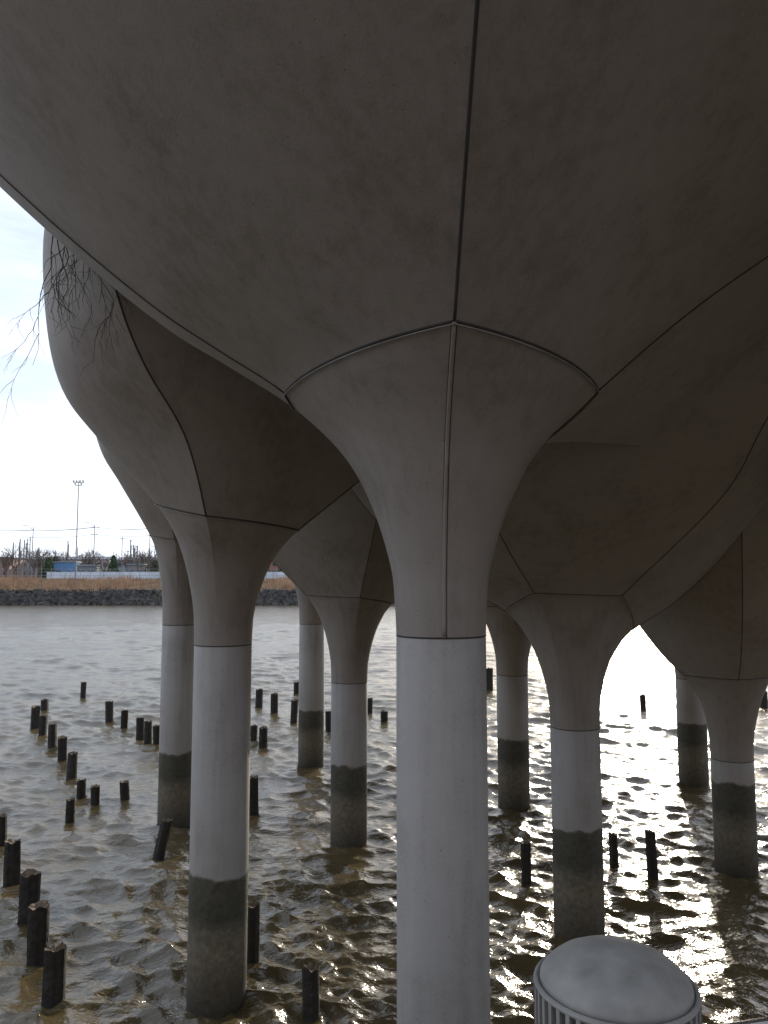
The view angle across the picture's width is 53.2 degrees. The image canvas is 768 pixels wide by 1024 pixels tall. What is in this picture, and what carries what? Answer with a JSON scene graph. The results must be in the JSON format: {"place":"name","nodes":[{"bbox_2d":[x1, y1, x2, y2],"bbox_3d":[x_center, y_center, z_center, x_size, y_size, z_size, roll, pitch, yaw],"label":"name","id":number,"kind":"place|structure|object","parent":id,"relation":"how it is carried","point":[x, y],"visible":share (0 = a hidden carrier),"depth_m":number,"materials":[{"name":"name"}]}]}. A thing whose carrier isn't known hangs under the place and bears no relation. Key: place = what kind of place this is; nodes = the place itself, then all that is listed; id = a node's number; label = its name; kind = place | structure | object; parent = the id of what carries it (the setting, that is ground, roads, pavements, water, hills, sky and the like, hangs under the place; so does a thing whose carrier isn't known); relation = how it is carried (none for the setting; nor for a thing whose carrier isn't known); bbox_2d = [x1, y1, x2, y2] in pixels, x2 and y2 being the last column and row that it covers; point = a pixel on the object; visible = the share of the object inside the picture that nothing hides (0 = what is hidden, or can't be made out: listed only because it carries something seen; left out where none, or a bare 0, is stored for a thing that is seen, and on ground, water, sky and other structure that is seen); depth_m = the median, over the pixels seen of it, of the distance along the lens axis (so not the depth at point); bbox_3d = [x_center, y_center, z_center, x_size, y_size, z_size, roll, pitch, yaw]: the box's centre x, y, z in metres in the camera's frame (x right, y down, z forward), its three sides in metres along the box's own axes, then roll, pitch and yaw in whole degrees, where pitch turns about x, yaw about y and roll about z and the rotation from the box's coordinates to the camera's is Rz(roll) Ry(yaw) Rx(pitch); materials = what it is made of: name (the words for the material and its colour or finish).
{"place":"outdoors","nodes":[
{"label":"outdoors","id":0,"kind":"place"},
{"bbox_2d":[0,187,155,557],"label":"sky","id":1,"kind":"structure","parent":0,"point":[49,447],"materials":[{"name":"white"}]},
{"bbox_2d":[0,577,289,604],"bbox_3d":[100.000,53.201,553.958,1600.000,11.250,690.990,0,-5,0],"label":"shore ground","id":2,"kind":"structure","parent":0,"point":[155,587],"depth_m":226.22,"materials":[{"name":"brown plant"}]},
{"bbox_2d":[0,558,24,576],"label":"walls","id":3,"kind":"structure","parent":2,"relation":"on","point":[9,571],"depth_m":280.16,"materials":[{"name":"brick"}]},
{"bbox_2d":[38,557,54,577],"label":"evergreen tree","id":4,"kind":"object","parent":2,"relation":"on","point":[48,565],"visible":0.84,"depth_m":243.68,"materials":[{"name":"plant"}]},
{"bbox_2d":[53,561,81,571],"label":"blue site shed","id":5,"kind":"structure","parent":2,"relation":"on","point":[64,566],"depth_m":247.40,"materials":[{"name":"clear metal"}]},
{"bbox_2d":[24,557,117,577],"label":"warehouse","id":6,"kind":"structure","parent":2,"relation":"on","point":[103,565],"depth_m":293.39,"materials":[{"name":"grey metal"}]},
{"bbox_2d":[73,480,83,584],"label":"floodlight mast","id":7,"kind":"object","parent":2,"relation":"on","point":[78,482],"visible":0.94,"depth_m":225.58,"materials":[{"name":"metal"}]},
{"bbox_2d":[14,522,149,573],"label":"utility line","id":8,"kind":"object","parent":2,"relation":"on","point":[94,534],"visible":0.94,"depth_m":262.27,"materials":[{"name":"metal"}]},
{"bbox_2d":[12,537,156,577],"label":"dockside posts","id":9,"kind":"object","parent":2,"relation":"on","point":[122,538],"visible":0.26,"depth_m":263.54,"materials":[{"name":"wood"}]},
{"bbox_2d":[76,565,99,571],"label":"site cabin","id":10,"kind":"object","parent":2,"relation":"on","point":[83,568],"visible":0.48,"depth_m":244.84,"materials":[{"name":"white metal"}]},
{"bbox_2d":[107,555,119,571],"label":"evergreen tree","id":11,"kind":"object","parent":2,"relation":"on","point":[113,565],"visible":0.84,"depth_m":241.79,"materials":[{"name":"plant"}]},
{"bbox_2d":[126,564,146,571],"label":"site cabin","id":12,"kind":"object","parent":2,"relation":"on","point":[132,567],"visible":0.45,"depth_m":246.87,"materials":[{"name":"white metal"}]},
{"bbox_2d":[117,557,156,571],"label":"warehouse","id":13,"kind":"structure","parent":2,"relation":"on","point":[123,569],"depth_m":283.34,"materials":[{"name":"grey metal"}]},
{"bbox_2d":[0,542,278,578],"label":"distant bare trees","id":14,"kind":"object","parent":2,"relation":"on","point":[149,561],"visible":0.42,"depth_m":254.97,"materials":[{"name":"brown plant"}]},
{"bbox_2d":[2,569,276,578],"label":"chain link fence","id":15,"kind":"object","parent":2,"relation":"on","point":[119,577],"visible":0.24,"depth_m":235.23,"materials":[{"name":"metal"}]},
{"bbox_2d":[0,573,294,590],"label":"dry reeds","id":16,"kind":"object","parent":2,"relation":"on","point":[286,583],"visible":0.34,"depth_m":225.06,"materials":[{"name":"plant"}]},
{"bbox_2d":[149,560,159,571],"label":"evergreen tree","id":17,"kind":"object","parent":2,"relation":"on","point":[153,568],"visible":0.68,"depth_m":242.69,"materials":[{"name":"plant"}]},
{"bbox_2d":[47,572,286,579],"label":"precast panels","id":18,"kind":"object","parent":2,"relation":"on","point":[95,575],"visible":0.32,"depth_m":236.43,"materials":[{"name":"grey concrete"}]},
{"bbox_2d":[0,588,394,604],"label":"riprap rocks","id":19,"kind":"object","parent":2,"relation":"on","point":[124,596],"visible":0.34,"depth_m":215.30,"materials":[{"name":"stone"}]},
{"bbox_2d":[269,562,277,571],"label":"walls","id":20,"kind":"structure","parent":2,"relation":"on","point":[273,568],"depth_m":278.29,"materials":[{"name":"brick"}]},
{"bbox_2d":[0,605,767,1023],"bbox_3d":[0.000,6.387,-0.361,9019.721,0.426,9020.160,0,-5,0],"label":"river water","id":21,"kind":"structure","parent":0,"point":[114,893],"depth_m":18.45,"materials":[{"name":"grey liquid"}]},
{"bbox_2d":[0,813,7,846],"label":"timber pile","id":22,"kind":"object","parent":21,"relation":"in","point":[3,827],"visible":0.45,"depth_m":18.56,"materials":[{"name":"brown wood"}]},
{"bbox_2d":[3,838,20,886],"bbox_3d":[-7.954,8.217,16.350,0.336,2.398,0.338,3,-6,-32],"label":"timber pile","id":23,"kind":"object","parent":21,"relation":"in","point":[12,862],"visible":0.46,"depth_m":16.30,"materials":[{"name":"brown wood"}]},
{"bbox_2d":[18,869,40,923],"bbox_3d":[-6.759,8.065,14.583,0.382,2.380,0.382,0,-5,0],"label":"timber pile","id":24,"kind":"object","parent":21,"relation":"in","point":[29,885],"visible":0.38,"depth_m":14.52,"materials":[{"name":"brown wood"}]},
{"bbox_2d":[30,705,40,728],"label":"timber pile","id":25,"kind":"object","parent":21,"relation":"in","point":[35,714],"visible":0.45,"depth_m":33.94,"materials":[{"name":"brown wood"}]},
{"bbox_2d":[26,900,49,966],"bbox_3d":[-5.898,7.905,13.050,0.354,2.421,0.376,0,-5,0],"label":"timber pile","id":26,"kind":"object","parent":21,"relation":"in","point":[38,918],"visible":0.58,"depth_m":12.98,"materials":[{"name":"brown wood"}]},
{"bbox_2d":[38,714,47,735],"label":"timber pile","id":27,"kind":"object","parent":21,"relation":"in","point":[43,722],"visible":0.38,"depth_m":32.06,"materials":[{"name":"brown wood"}]},
{"bbox_2d":[41,699,48,710],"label":"timber pile","id":28,"kind":"object","parent":21,"relation":"in","point":[44,705],"visible":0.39,"depth_m":38.20,"materials":[{"name":"brown wood"}]},
{"bbox_2d":[48,723,56,747],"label":"timber pile","id":29,"kind":"object","parent":21,"relation":"in","point":[52,735],"visible":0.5,"depth_m":29.88,"materials":[{"name":"brown wood"}]},
{"bbox_2d":[41,941,66,1008],"bbox_3d":[-5.026,7.813,11.646,0.342,2.350,0.341,0,-5,0],"label":"timber pile","id":30,"kind":"object","parent":21,"relation":"in","point":[54,977],"visible":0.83,"depth_m":11.59,"materials":[{"name":"brown wood"}]},
{"bbox_2d":[57,735,66,760],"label":"timber pile","id":31,"kind":"object","parent":21,"relation":"in","point":[62,748],"visible":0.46,"depth_m":27.37,"materials":[{"name":"brown wood"}]},
{"bbox_2d":[65,797,75,823],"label":"timber pile","id":32,"kind":"object","parent":21,"relation":"in","point":[70,810],"visible":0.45,"depth_m":20.62,"materials":[{"name":"brown wood"}]},
{"bbox_2d":[66,751,77,778],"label":"timber pile","id":33,"kind":"object","parent":21,"relation":"in","point":[72,761],"visible":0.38,"depth_m":25.20,"materials":[{"name":"brown wood"}]},
{"bbox_2d":[76,778,85,798],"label":"timber pile","id":34,"kind":"object","parent":21,"relation":"in","point":[81,788],"visible":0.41,"depth_m":22.86,"materials":[{"name":"brown wood"}]},
{"bbox_2d":[80,681,86,697],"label":"timber pile","id":35,"kind":"object","parent":21,"relation":"in","point":[83,690],"visible":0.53,"depth_m":42.81,"materials":[{"name":"brown wood"}]},
{"bbox_2d":[90,784,99,805],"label":"timber pile","id":36,"kind":"object","parent":21,"relation":"in","point":[95,796],"visible":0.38,"depth_m":22.06,"materials":[{"name":"brown wood"}]},
{"bbox_2d":[105,700,113,721],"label":"timber pile","id":37,"kind":"object","parent":21,"relation":"in","point":[109,711],"visible":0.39,"depth_m":35.37,"materials":[{"name":"brown wood"}]},
{"bbox_2d":[120,709,128,728],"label":"timber pile","id":38,"kind":"object","parent":21,"relation":"in","point":[124,718],"visible":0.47,"depth_m":33.45,"materials":[{"name":"brown wood"}]},
{"bbox_2d":[120,780,129,799],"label":"timber pile","id":39,"kind":"object","parent":21,"relation":"in","point":[124,790],"visible":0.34,"depth_m":22.38,"materials":[{"name":"brown wood"}]},
{"bbox_2d":[136,716,143,740],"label":"timber pile","id":40,"kind":"object","parent":21,"relation":"in","point":[140,729],"visible":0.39,"depth_m":31.49,"materials":[{"name":"brown wood"}]},
{"bbox_2d":[96,437,193,827],"bbox_3d":[-4.839,2.813,20.993,6.601,15.002,6.697,5,-7,-44],"label":"concrete tulip pot","id":41,"kind":"object","parent":21,"relation":"in","point":[175,735],"visible":0.3,"depth_m":20.24,"materials":[{"name":"grey concrete"}]},
{"bbox_2d":[144,720,151,743],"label":"timber pile","id":42,"kind":"object","parent":21,"relation":"in","point":[147,732],"visible":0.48,"depth_m":30.57,"materials":[{"name":"brown wood"}]},
{"bbox_2d":[153,724,159,744],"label":"timber pile","id":43,"kind":"object","parent":21,"relation":"in","point":[156,728],"visible":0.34,"depth_m":29.72,"materials":[{"name":"brown wood"}]},
{"bbox_2d":[152,818,172,860],"bbox_3d":[-5.213,8.409,18.000,0.444,2.313,0.280,1,-5,-10],"label":"timber pile","id":44,"kind":"object","parent":21,"relation":"in","point":[161,841],"visible":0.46,"depth_m":17.97,"materials":[{"name":"brown wood"}]},
{"bbox_2d":[43,228,359,1017],"bbox_3d":[-1.746,2.016,12.772,7.646,15.100,8.049,-5,-7,45],"label":"concrete tulip pot","id":45,"kind":"object","parent":21,"relation":"in","point":[239,480],"visible":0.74,"depth_m":11.56,"materials":[{"name":"grey concrete"}]},
{"bbox_2d":[247,900,259,963],"bbox_3d":[-2.226,7.873,12.914,0.258,2.460,0.287,0,-5,0],"label":"timber pile","id":46,"kind":"object","parent":21,"relation":"in","point":[253,940],"visible":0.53,"depth_m":12.90,"materials":[{"name":"brown wood"}]},
{"bbox_2d":[249,775,258,815],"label":"timber pile","id":47,"kind":"object","parent":21,"relation":"in","point":[253,803],"visible":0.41,"depth_m":21.04,"materials":[{"name":"brown wood"}]},
{"bbox_2d":[250,724,257,740],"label":"timber pile","id":48,"kind":"object","parent":21,"relation":"in","point":[253,732],"visible":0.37,"depth_m":30.72,"materials":[{"name":"brown wood"}]},
{"bbox_2d":[255,688,262,707],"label":"timber pile","id":49,"kind":"object","parent":21,"relation":"in","point":[259,699],"visible":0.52,"depth_m":39.46,"materials":[{"name":"brown wood"}]},
{"bbox_2d":[259,726,267,747],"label":"timber pile","id":50,"kind":"object","parent":21,"relation":"in","point":[263,736],"visible":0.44,"depth_m":29.62,"materials":[{"name":"brown wood"}]},
{"bbox_2d":[271,692,277,712],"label":"timber pile","id":51,"kind":"object","parent":21,"relation":"in","point":[274,702],"visible":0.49,"depth_m":37.45,"materials":[{"name":"brown wood"}]},
{"bbox_2d":[290,699,298,723],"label":"timber pile","id":52,"kind":"object","parent":21,"relation":"in","point":[294,712],"visible":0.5,"depth_m":35.05,"materials":[{"name":"brown wood"}]},
{"bbox_2d":[294,681,298,693],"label":"timber pile","id":53,"kind":"object","parent":21,"relation":"in","point":[296,687],"visible":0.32,"depth_m":43.73,"materials":[{"name":"brown wood"}]},
{"bbox_2d":[294,584,324,768],"bbox_3d":[-2.580,3.912,27.559,8.533,14.003,8.533,-5,-7,43],"label":"concrete tulip pot","id":54,"kind":"object","parent":21,"relation":"in","point":[311,692],"visible":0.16,"depth_m":27.00,"materials":[{"name":"grey concrete"}]},
{"bbox_2d":[302,962,319,1022],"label":"timber pile","id":55,"kind":"object","parent":21,"relation":"in","point":[310,995],"visible":0.97,"depth_m":11.40,"materials":[{"name":"brown wood"}]},
{"bbox_2d":[325,711,330,731],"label":"timber pile","id":56,"kind":"object","parent":21,"relation":"in","point":[327,721],"visible":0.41,"depth_m":32.74,"materials":[{"name":"brown wood"}]},
{"bbox_2d":[272,489,394,847],"bbox_3d":[-0.709,3.570,19.383,8.769,13.203,8.307,-4,-7,40],"label":"concrete tulip pot","id":57,"kind":"object","parent":21,"relation":"in","point":[331,562],"visible":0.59,"depth_m":18.66,"materials":[{"name":"grey concrete"}]},
{"bbox_2d":[367,698,372,712],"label":"timber pile","id":58,"kind":"object","parent":21,"relation":"in","point":[369,705],"visible":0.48,"depth_m":37.86,"materials":[{"name":"brown wood"}]},
{"bbox_2d":[0,0,767,1023],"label":"concrete tulip pot","id":59,"kind":"object","parent":21,"relation":"in","point":[438,274],"visible":0.97,"depth_m":6.52,"materials":[{"name":"grey concrete"}]},
{"bbox_2d":[0,235,130,422],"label":"bare hanging branches","id":60,"kind":"object","parent":59,"relation":"hanging from","point":[66,276],"visible":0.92,"depth_m":9.52,"materials":[{"name":"brown plant"}]},
{"bbox_2d":[381,710,387,721],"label":"timber pile","id":61,"kind":"object","parent":21,"relation":"in","point":[384,715],"visible":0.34,"depth_m":35.15,"materials":[{"name":"brown wood"}]},
{"bbox_2d":[486,667,492,690],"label":"timber pile","id":62,"kind":"object","parent":21,"relation":"in","point":[489,676],"visible":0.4,"depth_m":45.32,"materials":[{"name":"brown wood"}]},
{"bbox_2d":[486,601,530,809],"bbox_3d":[3.750,3.957,22.534,8.533,13.004,8.533,5,-7,-43],"label":"concrete tulip pot","id":63,"kind":"object","parent":21,"relation":"in","point":[511,643],"visible":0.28,"depth_m":21.99,"materials":[{"name":"grey concrete"}]},
{"bbox_2d":[520,840,530,884],"bbox_3d":[3.047,8.246,16.413,0.226,2.350,0.245,0,-5,0],"label":"timber pile","id":64,"kind":"object","parent":21,"relation":"in","point":[525,862],"visible":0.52,"depth_m":16.39,"materials":[{"name":"brown wood"}]},
{"bbox_2d":[351,335,767,940],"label":"concrete tulip pot","id":65,"kind":"object","parent":21,"relation":"in","point":[601,551],"visible":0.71,"depth_m":12.86,"materials":[{"name":"grey concrete"}]},
{"bbox_2d":[609,832,618,865],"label":"timber pile","id":66,"kind":"object","parent":21,"relation":"in","point":[613,849],"visible":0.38,"depth_m":17.63,"materials":[{"name":"brown wood"}]},
{"bbox_2d":[533,935,701,1023],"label":"domed pile cap","id":67,"kind":"object","parent":21,"relation":"in","point":[601,979],"visible":1,"depth_m":4.31,"materials":[{"name":"metal"}]},
{"bbox_2d":[639,694,645,709],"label":"timber pile","id":68,"kind":"object","parent":21,"relation":"in","point":[642,697],"visible":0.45,"depth_m":38.82,"materials":[{"name":"brown wood"}]},
{"bbox_2d":[645,829,658,879],"bbox_3d":[5.810,8.188,16.610,0.266,2.502,0.243,0,-5,0],"label":"timber pile","id":69,"kind":"object","parent":21,"relation":"in","point":[651,857],"visible":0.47,"depth_m":16.59,"materials":[{"name":"brown wood"}]},
{"bbox_2d":[674,667,708,785],"bbox_3d":[9.900,4.175,24.924,8.533,13.003,8.533,5,-7,-43],"label":"concrete tulip pot","id":70,"kind":"object","parent":21,"relation":"in","point":[692,747],"visible":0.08,"depth_m":24.30,"materials":[{"name":"grey concrete"}]},
{"bbox_2d":[639,501,767,877],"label":"concrete tulip pot","id":71,"kind":"object","parent":21,"relation":"in","point":[707,635],"visible":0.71,"depth_m":16.80,"materials":[{"name":"grey concrete"}]},
{"bbox_2d":[760,691,767,707],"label":"timber pile","id":72,"kind":"object","parent":21,"relation":"in","point":[764,702],"visible":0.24,"depth_m":39.39,"materials":[{"name":"brown wood"}]},
{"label":"walkway deck","id":73,"kind":"structure","parent":0,"visible":0},
{"bbox_2d":[720,1016,767,1023],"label":"walkway railing","id":74,"kind":"object","parent":73,"relation":"on","point":[762,1020],"depth_m":2.45,"materials":[{"name":"metal"}]}
]}

